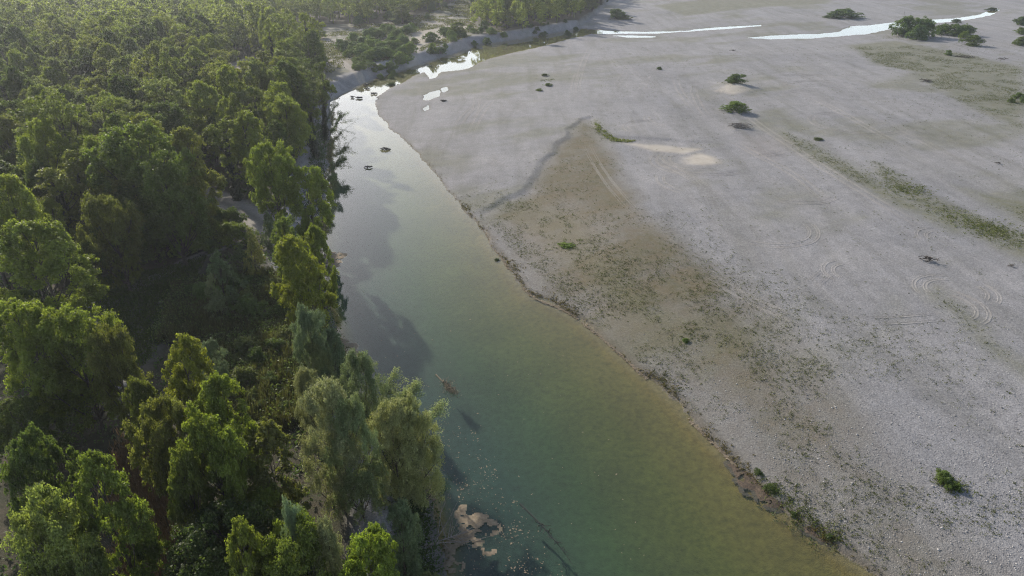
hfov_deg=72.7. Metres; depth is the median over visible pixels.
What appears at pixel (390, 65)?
shrub
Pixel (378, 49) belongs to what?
shrub
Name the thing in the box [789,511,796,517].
shrub
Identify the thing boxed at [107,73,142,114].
poplar tree
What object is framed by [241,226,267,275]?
conical tree
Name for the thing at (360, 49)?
shrub
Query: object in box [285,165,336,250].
broadleaf tree
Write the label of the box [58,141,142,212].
broadleaf tree
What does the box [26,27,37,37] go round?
poplar tree
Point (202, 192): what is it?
broadleaf tree
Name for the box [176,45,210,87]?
ivied tree
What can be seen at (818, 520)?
bush seedlings
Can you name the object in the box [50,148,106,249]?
ivied tree
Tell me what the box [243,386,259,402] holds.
shrub
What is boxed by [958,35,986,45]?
shrub
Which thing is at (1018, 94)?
shrub
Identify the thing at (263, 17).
poplar tree
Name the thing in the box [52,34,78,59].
ivied tree
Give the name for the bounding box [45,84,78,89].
broadleaf tree
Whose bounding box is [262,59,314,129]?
poplar tree
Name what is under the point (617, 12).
shrub
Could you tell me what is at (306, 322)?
willow tree
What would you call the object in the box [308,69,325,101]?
broadleaf tree
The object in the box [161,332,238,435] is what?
poplar tree
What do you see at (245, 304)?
shrub
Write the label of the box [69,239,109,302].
broadleaf tree
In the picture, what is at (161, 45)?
ivied tree
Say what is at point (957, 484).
shrub
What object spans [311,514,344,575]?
willow tree
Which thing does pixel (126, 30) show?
open tree
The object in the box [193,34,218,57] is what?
broadleaf tree
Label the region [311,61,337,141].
ivied tree
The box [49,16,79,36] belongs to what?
open tree
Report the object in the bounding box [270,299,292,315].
shrub
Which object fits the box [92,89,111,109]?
open tree
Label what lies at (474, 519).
algae mat
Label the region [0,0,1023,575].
ground
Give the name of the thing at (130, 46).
poplar tree
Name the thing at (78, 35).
broadleaf tree
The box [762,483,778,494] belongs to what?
shrub
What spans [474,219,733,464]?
shore scum
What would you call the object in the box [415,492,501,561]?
fallen tree
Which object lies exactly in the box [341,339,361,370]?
algae mat
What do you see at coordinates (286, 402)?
shrub
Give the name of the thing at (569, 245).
shrub
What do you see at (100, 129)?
poplar tree
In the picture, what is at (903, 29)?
shrub
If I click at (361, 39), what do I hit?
shrub
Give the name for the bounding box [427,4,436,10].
shrub
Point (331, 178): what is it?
overhanging shrub
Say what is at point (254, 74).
poplar tree
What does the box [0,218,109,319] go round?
poplar tree
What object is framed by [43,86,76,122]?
broadleaf tree
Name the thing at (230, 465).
poplar tree
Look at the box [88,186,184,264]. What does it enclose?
broadleaf tree
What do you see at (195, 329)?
reed bed
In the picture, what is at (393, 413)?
willow tree
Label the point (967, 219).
green weed band
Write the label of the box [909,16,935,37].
shrub
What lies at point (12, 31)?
poplar tree
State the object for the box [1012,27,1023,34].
shrub
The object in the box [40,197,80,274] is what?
poplar tree
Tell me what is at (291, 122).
broadleaf tree
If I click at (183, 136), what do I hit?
poplar tree
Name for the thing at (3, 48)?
ivied tree
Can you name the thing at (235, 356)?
shrub
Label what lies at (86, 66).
ivied tree
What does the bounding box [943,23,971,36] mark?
shrub
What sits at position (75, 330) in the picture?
broadleaf tree
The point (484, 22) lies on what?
shrub
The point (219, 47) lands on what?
poplar tree
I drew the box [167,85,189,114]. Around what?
poplar tree
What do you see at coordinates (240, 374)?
shrub
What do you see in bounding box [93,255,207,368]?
clearing grass
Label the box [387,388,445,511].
willow tree
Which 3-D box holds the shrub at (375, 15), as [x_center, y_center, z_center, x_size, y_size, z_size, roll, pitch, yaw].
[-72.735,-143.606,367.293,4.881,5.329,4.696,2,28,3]
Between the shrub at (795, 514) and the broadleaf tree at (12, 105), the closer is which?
the shrub at (795, 514)
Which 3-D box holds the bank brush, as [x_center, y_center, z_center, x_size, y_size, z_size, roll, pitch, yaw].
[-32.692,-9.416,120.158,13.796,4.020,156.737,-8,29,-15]
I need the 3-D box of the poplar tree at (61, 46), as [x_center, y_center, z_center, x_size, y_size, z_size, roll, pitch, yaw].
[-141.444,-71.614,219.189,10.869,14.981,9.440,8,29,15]
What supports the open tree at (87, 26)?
on the ground at (592, 414)
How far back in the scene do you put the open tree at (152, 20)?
228.98 m
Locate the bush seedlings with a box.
[542,16,989,552]
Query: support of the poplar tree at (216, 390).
on the ground at (592, 414)
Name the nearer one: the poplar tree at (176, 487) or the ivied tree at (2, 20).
the poplar tree at (176, 487)
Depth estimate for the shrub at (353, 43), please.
273.36 m
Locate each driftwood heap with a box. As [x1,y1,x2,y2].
[727,122,753,128]
[918,255,940,261]
[955,54,974,57]
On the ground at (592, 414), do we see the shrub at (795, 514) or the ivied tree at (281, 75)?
the ivied tree at (281, 75)
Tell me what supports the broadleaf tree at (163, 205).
on the ground at (592, 414)
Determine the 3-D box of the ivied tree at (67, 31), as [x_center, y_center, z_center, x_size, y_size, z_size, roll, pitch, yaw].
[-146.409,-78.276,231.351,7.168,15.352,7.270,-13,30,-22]
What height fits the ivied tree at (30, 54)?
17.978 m
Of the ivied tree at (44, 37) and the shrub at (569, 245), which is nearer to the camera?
the shrub at (569, 245)
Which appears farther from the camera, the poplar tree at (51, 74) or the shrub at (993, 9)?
the shrub at (993, 9)
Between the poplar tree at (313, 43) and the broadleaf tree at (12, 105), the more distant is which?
the poplar tree at (313, 43)
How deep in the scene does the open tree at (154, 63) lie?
164.40 m
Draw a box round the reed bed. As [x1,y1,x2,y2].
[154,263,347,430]
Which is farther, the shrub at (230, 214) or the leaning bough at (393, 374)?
the shrub at (230, 214)
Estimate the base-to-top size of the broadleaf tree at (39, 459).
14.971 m
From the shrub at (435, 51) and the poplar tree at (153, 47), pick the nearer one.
the poplar tree at (153, 47)
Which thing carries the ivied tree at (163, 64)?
on the ground at (592, 414)
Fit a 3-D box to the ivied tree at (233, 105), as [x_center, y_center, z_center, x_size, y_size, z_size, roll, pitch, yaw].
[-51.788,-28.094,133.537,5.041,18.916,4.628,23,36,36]
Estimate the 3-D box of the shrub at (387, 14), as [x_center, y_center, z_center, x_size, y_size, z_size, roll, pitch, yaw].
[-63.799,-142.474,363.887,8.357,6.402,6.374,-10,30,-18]
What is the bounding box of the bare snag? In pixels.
[303,34,313,68]
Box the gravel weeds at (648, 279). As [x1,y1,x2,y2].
[458,45,1023,575]
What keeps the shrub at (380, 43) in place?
on the ground at (592, 414)
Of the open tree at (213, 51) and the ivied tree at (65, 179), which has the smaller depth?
the ivied tree at (65, 179)
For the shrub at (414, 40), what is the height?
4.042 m
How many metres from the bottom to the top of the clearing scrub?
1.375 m
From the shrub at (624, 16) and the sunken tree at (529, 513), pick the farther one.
the shrub at (624, 16)
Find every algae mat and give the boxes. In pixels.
[320,251,347,271]
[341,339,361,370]
[425,485,436,500]
[442,511,501,560]
[443,552,465,572]
[458,504,466,512]
[481,548,496,555]
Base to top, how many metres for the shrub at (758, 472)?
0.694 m
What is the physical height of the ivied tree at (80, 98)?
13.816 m
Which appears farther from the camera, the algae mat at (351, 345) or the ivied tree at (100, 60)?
the ivied tree at (100, 60)
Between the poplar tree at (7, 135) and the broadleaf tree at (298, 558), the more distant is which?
the poplar tree at (7, 135)
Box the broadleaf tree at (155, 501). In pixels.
[92,428,187,575]
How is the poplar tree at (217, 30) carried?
on the ground at (592, 414)
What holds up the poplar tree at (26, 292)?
on the ground at (592, 414)
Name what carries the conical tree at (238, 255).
on the ground at (592, 414)
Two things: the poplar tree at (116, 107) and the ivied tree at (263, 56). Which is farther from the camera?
the ivied tree at (263, 56)
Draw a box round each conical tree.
[203,243,247,305]
[203,272,231,320]
[228,242,252,274]
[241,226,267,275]
[261,205,274,253]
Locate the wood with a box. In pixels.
[0,0,586,55]
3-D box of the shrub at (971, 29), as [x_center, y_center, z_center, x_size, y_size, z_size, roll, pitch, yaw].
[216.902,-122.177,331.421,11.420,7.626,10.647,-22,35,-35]
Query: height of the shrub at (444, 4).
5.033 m
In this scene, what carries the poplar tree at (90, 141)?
on the ground at (592, 414)
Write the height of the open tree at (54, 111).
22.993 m
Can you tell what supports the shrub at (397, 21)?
on the ground at (592, 414)
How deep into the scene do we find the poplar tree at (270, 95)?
145.44 m
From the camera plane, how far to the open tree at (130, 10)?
244.23 m
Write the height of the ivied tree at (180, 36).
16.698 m
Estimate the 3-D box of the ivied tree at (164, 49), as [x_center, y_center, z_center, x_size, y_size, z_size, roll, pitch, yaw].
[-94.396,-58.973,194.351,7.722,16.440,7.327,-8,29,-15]
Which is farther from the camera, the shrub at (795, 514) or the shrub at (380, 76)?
the shrub at (380, 76)
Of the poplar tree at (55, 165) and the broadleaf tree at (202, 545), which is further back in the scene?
the poplar tree at (55, 165)
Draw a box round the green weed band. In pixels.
[865,167,1023,248]
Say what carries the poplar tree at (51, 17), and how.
on the ground at (592, 414)
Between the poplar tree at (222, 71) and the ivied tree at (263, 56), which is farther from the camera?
the ivied tree at (263, 56)
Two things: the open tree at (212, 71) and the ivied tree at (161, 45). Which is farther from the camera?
the ivied tree at (161, 45)
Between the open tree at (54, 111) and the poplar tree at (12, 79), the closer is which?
the open tree at (54, 111)
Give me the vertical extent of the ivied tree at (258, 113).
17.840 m
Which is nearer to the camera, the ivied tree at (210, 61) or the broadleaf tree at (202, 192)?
the broadleaf tree at (202, 192)
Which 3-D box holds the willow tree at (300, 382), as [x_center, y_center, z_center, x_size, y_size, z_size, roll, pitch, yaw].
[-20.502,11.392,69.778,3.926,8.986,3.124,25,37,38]
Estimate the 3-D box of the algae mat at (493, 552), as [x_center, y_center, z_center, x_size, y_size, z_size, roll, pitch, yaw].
[-2.070,23.563,62.148,1.440,0.063,0.960,0,28,0]
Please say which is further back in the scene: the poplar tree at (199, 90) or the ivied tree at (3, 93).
the ivied tree at (3, 93)
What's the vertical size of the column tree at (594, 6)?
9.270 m
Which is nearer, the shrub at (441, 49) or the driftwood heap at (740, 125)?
the driftwood heap at (740, 125)
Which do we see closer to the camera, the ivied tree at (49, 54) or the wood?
the ivied tree at (49, 54)
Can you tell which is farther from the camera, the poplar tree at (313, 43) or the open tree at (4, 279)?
the poplar tree at (313, 43)
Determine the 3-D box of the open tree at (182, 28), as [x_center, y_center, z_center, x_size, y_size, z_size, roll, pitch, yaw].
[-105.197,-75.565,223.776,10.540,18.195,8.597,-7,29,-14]
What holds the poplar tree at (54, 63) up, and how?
on the ground at (592, 414)
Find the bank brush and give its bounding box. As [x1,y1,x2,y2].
[295,121,448,575]
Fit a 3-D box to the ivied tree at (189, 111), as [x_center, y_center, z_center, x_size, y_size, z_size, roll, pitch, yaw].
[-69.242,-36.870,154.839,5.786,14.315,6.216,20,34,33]
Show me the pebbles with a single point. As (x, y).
(938, 549)
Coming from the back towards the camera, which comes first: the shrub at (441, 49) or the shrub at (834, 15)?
the shrub at (834, 15)
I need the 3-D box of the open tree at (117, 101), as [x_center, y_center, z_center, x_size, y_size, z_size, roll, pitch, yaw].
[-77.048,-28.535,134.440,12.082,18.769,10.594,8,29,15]
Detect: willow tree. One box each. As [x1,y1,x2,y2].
[201,337,229,380]
[279,495,311,575]
[288,301,337,382]
[293,365,321,433]
[296,375,366,522]
[306,333,337,392]
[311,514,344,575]
[322,391,388,525]
[323,324,353,391]
[339,347,390,448]
[364,396,431,508]
[381,497,424,575]
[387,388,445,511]
[418,569,439,575]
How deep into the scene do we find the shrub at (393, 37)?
289.71 m
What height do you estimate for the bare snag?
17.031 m
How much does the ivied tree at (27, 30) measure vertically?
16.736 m
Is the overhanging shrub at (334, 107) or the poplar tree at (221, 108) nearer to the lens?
the poplar tree at (221, 108)
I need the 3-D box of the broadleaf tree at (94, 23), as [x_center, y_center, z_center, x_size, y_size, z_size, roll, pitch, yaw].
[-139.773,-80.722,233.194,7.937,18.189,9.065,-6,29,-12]
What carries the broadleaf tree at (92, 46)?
on the ground at (592, 414)
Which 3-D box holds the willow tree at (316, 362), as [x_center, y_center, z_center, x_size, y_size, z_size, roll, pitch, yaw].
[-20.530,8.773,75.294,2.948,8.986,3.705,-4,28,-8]
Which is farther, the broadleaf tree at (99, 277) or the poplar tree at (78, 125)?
the poplar tree at (78, 125)
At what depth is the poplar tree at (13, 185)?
88.89 m
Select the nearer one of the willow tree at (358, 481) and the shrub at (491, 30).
the willow tree at (358, 481)
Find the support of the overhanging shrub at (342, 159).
on the ground at (592, 414)
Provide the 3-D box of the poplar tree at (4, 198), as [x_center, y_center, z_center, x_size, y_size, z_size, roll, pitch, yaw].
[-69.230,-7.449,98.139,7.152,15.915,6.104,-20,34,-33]
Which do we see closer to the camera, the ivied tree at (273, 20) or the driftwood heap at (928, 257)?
the driftwood heap at (928, 257)
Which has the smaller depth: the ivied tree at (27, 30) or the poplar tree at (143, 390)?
the poplar tree at (143, 390)
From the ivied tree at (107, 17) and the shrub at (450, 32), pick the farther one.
the shrub at (450, 32)
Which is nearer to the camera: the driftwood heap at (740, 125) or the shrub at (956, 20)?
the driftwood heap at (740, 125)
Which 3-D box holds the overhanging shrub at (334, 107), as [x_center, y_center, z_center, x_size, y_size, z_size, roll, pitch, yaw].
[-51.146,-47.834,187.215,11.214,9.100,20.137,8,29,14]
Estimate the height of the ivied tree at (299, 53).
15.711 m
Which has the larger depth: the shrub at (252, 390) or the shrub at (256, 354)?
the shrub at (256, 354)
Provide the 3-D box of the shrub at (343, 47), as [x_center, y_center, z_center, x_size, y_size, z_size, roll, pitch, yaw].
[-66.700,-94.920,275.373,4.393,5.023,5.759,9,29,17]
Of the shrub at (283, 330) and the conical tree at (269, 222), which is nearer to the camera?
the shrub at (283, 330)
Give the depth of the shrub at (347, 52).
265.94 m
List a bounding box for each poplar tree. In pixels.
[0,65,36,109]
[0,113,21,165]
[0,173,60,301]
[0,189,39,273]
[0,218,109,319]
[2,24,37,58]
[2,141,20,164]
[6,288,42,352]
[7,42,24,58]
[9,139,66,192]
[9,153,39,210]
[15,117,77,209]
[18,87,29,100]
[22,157,80,226]
[25,83,76,135]
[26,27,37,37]
[28,42,45,61]
[38,56,72,84]
[38,66,70,87]
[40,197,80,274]
[41,14,67,42]
[45,37,67,54]
[57,87,77,131]
[59,109,85,137]
[68,26,78,39]
[71,75,89,91]
[71,115,103,143]
[71,448,171,575]
[74,89,99,131]
[75,18,93,38]
[75,179,137,259]
[76,134,121,194]
[92,42,134,77]
[94,128,111,141]
[97,95,121,132]
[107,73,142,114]
[119,36,143,60]
[121,375,176,472]
[128,112,164,186]
[131,54,145,78]
[139,42,162,77]
[150,17,165,42]
[159,64,184,87]
[160,35,183,56]
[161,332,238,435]
[164,125,227,224]
[166,46,188,89]
[166,442,222,533]
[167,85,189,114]
[170,400,252,528]
[182,36,193,56]
[184,36,202,60]
[185,79,224,164]
[189,13,215,33]
[189,370,275,502]
[191,27,206,37]
[201,112,225,169]
[204,33,229,59]
[205,425,280,552]
[213,27,221,41]
[213,96,238,165]
[214,64,251,128]
[217,34,239,63]
[224,515,267,575]
[226,110,273,188]
[242,57,273,132]
[257,13,270,54]
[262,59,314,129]
[262,80,299,143]
[262,119,294,172]
[267,55,295,88]
[269,214,306,303]
[269,234,339,336]
[273,38,304,68]
[277,36,299,58]
[287,56,308,97]
[299,29,326,74]
[299,34,328,62]
[304,223,339,310]
[337,521,399,575]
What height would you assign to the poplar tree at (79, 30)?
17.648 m
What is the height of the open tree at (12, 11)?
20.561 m
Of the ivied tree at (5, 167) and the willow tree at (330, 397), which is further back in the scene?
the ivied tree at (5, 167)
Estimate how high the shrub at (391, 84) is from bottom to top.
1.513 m
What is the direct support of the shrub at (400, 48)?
on the ground at (592, 414)
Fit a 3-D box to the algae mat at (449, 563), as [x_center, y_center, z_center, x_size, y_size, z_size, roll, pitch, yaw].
[-5.037,24.108,61.083,1.920,0.084,2.240,0,28,0]
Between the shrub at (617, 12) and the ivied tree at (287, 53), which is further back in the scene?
the shrub at (617, 12)
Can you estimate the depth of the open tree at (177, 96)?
142.21 m
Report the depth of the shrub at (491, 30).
317.95 m
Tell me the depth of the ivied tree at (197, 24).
216.94 m
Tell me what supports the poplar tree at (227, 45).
on the ground at (592, 414)
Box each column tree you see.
[243,417,310,533]
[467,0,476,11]
[497,9,513,29]
[587,0,599,11]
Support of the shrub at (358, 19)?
on the ground at (592, 414)
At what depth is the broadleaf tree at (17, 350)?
66.21 m
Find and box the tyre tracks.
[390,43,1002,340]
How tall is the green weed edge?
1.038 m
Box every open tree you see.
[0,7,23,25]
[0,174,19,289]
[11,89,92,220]
[21,65,45,76]
[24,75,51,86]
[34,19,70,39]
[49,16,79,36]
[76,90,130,133]
[80,16,116,41]
[90,96,145,128]
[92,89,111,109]
[97,23,120,54]
[101,69,138,91]
[110,22,144,64]
[117,5,141,26]
[128,55,179,107]
[132,77,191,129]
[144,14,169,36]
[153,12,177,45]
[168,24,194,45]
[197,60,234,99]
[201,48,240,68]
[217,34,238,61]
[233,89,266,131]
[268,11,301,41]
[296,57,327,91]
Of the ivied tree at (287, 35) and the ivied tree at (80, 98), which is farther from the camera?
the ivied tree at (287, 35)
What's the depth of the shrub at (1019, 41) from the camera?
304.72 m
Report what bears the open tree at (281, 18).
on the ground at (592, 414)
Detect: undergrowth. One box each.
[0,43,441,575]
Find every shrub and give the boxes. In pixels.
[191,281,224,303]
[205,206,228,222]
[214,206,249,222]
[214,221,259,248]
[225,353,241,363]
[227,272,253,289]
[227,292,270,321]
[228,366,262,387]
[233,332,263,362]
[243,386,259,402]
[244,346,268,368]
[257,370,279,388]
[263,337,290,359]
[265,278,281,287]
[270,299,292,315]
[273,324,293,338]
[279,400,293,411]
[315,97,358,120]
[321,110,352,147]
[324,153,350,178]
[325,171,337,185]
[333,39,342,48]
[339,43,347,52]
[342,49,351,56]
[345,32,359,40]
[347,41,356,52]
[350,42,372,54]
[352,15,365,24]
[352,63,362,70]
[353,45,366,56]
[356,36,365,43]
[361,26,378,37]
[362,53,371,61]
[364,39,375,49]
[364,48,380,60]
[371,12,378,18]
[371,46,386,59]
[373,28,383,38]
[375,41,387,46]
[375,63,384,70]
[376,73,383,78]
[381,46,394,57]
[382,11,392,19]
[384,24,395,33]
[384,40,404,51]
[384,60,398,73]
[385,82,398,85]
[386,34,396,40]
[388,4,412,23]
[389,51,409,64]
[390,28,402,35]
[393,18,400,23]
[394,45,408,53]
[398,34,409,45]
[400,24,415,33]
[405,42,417,52]
[405,53,414,61]
[408,22,417,31]
[409,37,419,43]
[420,31,440,41]
[426,47,439,54]
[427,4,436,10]
[428,43,436,51]
[436,26,449,33]
[437,46,447,53]
[440,1,447,7]
[445,21,466,32]
[446,30,456,38]
[449,35,457,41]
[454,30,462,36]
[476,27,483,33]
[478,20,490,28]
[482,37,491,43]
[486,27,496,34]
[500,31,507,37]
[557,242,576,248]
[605,8,625,18]
[616,15,632,19]
[719,101,750,113]
[724,74,748,83]
[754,467,763,475]
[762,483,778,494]
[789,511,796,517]
[821,12,841,17]
[823,533,834,541]
[826,8,864,18]
[888,14,922,35]
[904,24,930,40]
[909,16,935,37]
[931,23,950,34]
[936,468,953,490]
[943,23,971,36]
[944,50,951,55]
[949,481,961,491]
[952,19,961,22]
[956,23,977,35]
[958,31,969,37]
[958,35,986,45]
[983,7,999,10]
[1007,98,1015,102]
[1010,92,1023,98]
[1011,36,1023,45]
[1012,16,1023,25]
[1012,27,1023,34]
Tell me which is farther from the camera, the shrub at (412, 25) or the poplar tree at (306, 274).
the shrub at (412, 25)
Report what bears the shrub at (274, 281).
on the ground at (592, 414)
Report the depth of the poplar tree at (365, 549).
44.85 m
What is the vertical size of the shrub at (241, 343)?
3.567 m
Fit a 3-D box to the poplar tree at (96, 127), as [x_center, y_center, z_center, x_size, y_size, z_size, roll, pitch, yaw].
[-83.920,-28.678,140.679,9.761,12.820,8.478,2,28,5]
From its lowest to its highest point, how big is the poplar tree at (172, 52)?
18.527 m
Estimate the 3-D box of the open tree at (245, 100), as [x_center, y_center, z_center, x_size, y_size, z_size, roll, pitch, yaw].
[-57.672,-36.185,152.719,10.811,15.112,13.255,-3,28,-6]
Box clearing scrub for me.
[320,0,502,80]
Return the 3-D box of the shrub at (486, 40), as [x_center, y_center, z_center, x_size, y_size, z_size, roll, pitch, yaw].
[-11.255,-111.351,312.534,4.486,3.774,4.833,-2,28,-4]
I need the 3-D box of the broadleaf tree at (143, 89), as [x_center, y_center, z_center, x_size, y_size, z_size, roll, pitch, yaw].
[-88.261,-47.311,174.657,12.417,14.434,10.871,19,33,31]
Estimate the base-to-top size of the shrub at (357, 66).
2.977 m
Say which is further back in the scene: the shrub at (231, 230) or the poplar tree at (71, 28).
the poplar tree at (71, 28)
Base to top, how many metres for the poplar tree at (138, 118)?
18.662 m
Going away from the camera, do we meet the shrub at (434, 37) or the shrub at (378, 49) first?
the shrub at (378, 49)
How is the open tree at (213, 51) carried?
on the ground at (592, 414)
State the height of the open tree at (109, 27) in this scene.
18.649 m
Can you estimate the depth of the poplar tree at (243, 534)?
44.62 m
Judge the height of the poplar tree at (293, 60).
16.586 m
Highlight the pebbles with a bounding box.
[628,329,1023,575]
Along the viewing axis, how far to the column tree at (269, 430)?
53.27 m
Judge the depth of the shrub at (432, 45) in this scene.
279.36 m
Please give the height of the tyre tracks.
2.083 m
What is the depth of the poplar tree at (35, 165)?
106.32 m
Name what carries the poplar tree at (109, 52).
on the ground at (592, 414)
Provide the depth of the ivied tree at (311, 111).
152.36 m
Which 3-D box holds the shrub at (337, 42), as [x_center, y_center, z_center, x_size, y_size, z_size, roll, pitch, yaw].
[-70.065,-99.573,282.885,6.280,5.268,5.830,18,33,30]
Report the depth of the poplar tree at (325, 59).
225.01 m
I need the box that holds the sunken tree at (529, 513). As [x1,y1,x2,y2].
[519,503,572,564]
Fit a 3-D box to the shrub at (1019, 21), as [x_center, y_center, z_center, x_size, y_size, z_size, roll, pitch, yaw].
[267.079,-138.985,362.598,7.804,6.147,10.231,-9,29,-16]
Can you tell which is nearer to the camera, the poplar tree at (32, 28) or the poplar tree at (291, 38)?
the poplar tree at (291, 38)
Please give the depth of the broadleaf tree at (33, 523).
45.37 m
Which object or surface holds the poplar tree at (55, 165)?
on the ground at (592, 414)
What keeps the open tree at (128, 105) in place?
on the ground at (592, 414)
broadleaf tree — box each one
[0,98,37,151]
[0,296,95,431]
[0,395,83,472]
[0,421,81,570]
[0,480,118,575]
[2,46,39,85]
[17,300,126,433]
[25,30,48,55]
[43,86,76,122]
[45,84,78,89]
[58,54,85,87]
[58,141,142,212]
[69,76,110,131]
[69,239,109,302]
[71,30,95,50]
[74,188,146,290]
[76,35,107,73]
[81,19,98,34]
[82,118,201,233]
[84,321,152,434]
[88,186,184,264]
[92,428,187,575]
[120,392,206,530]
[124,148,214,265]
[127,100,196,150]
[138,72,162,117]
[161,497,300,575]
[180,58,203,85]
[191,158,215,220]
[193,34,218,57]
[235,56,266,108]
[242,139,302,232]
[255,502,333,575]
[263,92,315,165]
[266,40,277,65]
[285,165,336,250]
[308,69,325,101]
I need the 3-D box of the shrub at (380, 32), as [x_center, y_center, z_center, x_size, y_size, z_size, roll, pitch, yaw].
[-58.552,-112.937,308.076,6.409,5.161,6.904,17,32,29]
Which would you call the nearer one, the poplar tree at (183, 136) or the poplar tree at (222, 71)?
the poplar tree at (183, 136)
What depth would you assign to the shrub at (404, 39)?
286.56 m
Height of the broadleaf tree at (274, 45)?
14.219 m
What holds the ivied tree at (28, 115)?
on the ground at (592, 414)
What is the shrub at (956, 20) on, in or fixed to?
on the ground at (592, 414)
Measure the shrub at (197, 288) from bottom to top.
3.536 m
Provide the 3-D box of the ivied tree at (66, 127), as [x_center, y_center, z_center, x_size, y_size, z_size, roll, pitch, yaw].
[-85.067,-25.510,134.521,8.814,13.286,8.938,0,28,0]
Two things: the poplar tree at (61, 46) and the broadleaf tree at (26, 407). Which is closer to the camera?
the broadleaf tree at (26, 407)
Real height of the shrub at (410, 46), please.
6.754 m
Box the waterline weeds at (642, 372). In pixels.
[410,143,879,571]
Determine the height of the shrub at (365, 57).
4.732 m
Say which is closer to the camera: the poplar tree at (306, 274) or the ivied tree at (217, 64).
the poplar tree at (306, 274)
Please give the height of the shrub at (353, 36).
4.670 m
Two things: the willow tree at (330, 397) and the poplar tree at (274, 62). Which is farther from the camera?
the poplar tree at (274, 62)
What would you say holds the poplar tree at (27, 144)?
on the ground at (592, 414)
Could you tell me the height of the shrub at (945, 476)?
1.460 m
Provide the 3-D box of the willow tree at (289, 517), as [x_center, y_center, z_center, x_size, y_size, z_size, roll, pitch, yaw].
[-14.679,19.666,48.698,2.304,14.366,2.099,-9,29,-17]
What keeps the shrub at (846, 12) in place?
on the ground at (592, 414)
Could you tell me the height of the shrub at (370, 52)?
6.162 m
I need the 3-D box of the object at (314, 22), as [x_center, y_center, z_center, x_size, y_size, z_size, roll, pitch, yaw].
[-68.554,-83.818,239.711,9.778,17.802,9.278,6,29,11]
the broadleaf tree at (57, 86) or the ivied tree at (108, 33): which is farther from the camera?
the ivied tree at (108, 33)
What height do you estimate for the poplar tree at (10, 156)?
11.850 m
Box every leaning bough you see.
[368,367,408,423]
[390,377,424,405]
[428,396,451,433]
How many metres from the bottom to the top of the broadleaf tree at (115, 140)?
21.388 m
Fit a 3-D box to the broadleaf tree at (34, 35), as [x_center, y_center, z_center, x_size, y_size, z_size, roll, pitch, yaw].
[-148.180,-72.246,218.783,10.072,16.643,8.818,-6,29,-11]
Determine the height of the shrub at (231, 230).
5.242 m
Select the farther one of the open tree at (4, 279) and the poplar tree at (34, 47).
the poplar tree at (34, 47)
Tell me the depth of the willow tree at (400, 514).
54.66 m
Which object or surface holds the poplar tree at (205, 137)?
on the ground at (592, 414)
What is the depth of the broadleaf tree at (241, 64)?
175.03 m
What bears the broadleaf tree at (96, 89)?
on the ground at (592, 414)
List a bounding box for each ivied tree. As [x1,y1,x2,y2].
[0,15,7,41]
[0,25,9,52]
[0,44,11,70]
[0,58,12,101]
[0,103,16,151]
[0,159,40,235]
[8,96,68,194]
[20,46,46,80]
[21,27,31,36]
[32,30,63,59]
[32,167,89,265]
[43,38,70,70]
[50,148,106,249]
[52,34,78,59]
[53,122,74,153]
[61,29,77,50]
[68,47,98,80]
[69,93,96,122]
[90,13,121,45]
[92,57,123,85]
[96,28,122,54]
[101,112,140,189]
[107,54,150,111]
[123,17,140,40]
[130,50,149,72]
[131,19,160,61]
[139,40,167,71]
[142,76,185,127]
[150,50,182,95]
[161,47,182,75]
[170,31,191,47]
[176,10,192,36]
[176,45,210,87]
[183,57,211,84]
[183,93,208,153]
[185,58,219,107]
[187,19,208,38]
[202,118,249,200]
[211,57,236,84]
[223,92,251,185]
[242,85,267,139]
[245,50,275,125]
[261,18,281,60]
[267,49,299,67]
[270,16,287,36]
[273,69,294,148]
[275,28,300,45]
[287,68,310,146]
[288,46,308,65]
[294,66,329,137]
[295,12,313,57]
[296,91,321,159]
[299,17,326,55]
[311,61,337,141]
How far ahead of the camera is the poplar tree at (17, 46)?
193.67 m
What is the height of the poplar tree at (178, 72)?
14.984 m
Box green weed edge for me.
[594,122,635,142]
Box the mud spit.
[723,461,830,546]
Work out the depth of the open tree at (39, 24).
229.98 m
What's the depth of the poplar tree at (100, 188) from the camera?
102.00 m
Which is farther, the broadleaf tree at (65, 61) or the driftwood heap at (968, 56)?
the driftwood heap at (968, 56)
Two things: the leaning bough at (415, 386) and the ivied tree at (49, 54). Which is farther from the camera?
the ivied tree at (49, 54)
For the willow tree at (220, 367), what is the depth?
76.83 m
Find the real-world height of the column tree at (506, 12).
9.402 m
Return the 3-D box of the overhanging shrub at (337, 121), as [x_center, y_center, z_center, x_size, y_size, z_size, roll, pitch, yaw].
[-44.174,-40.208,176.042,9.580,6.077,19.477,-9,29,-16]
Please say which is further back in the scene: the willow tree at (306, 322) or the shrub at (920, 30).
the shrub at (920, 30)
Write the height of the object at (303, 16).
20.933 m
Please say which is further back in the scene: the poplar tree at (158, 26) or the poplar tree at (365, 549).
the poplar tree at (158, 26)
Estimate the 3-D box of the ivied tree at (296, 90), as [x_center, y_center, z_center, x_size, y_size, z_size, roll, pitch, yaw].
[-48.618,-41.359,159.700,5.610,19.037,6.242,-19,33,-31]

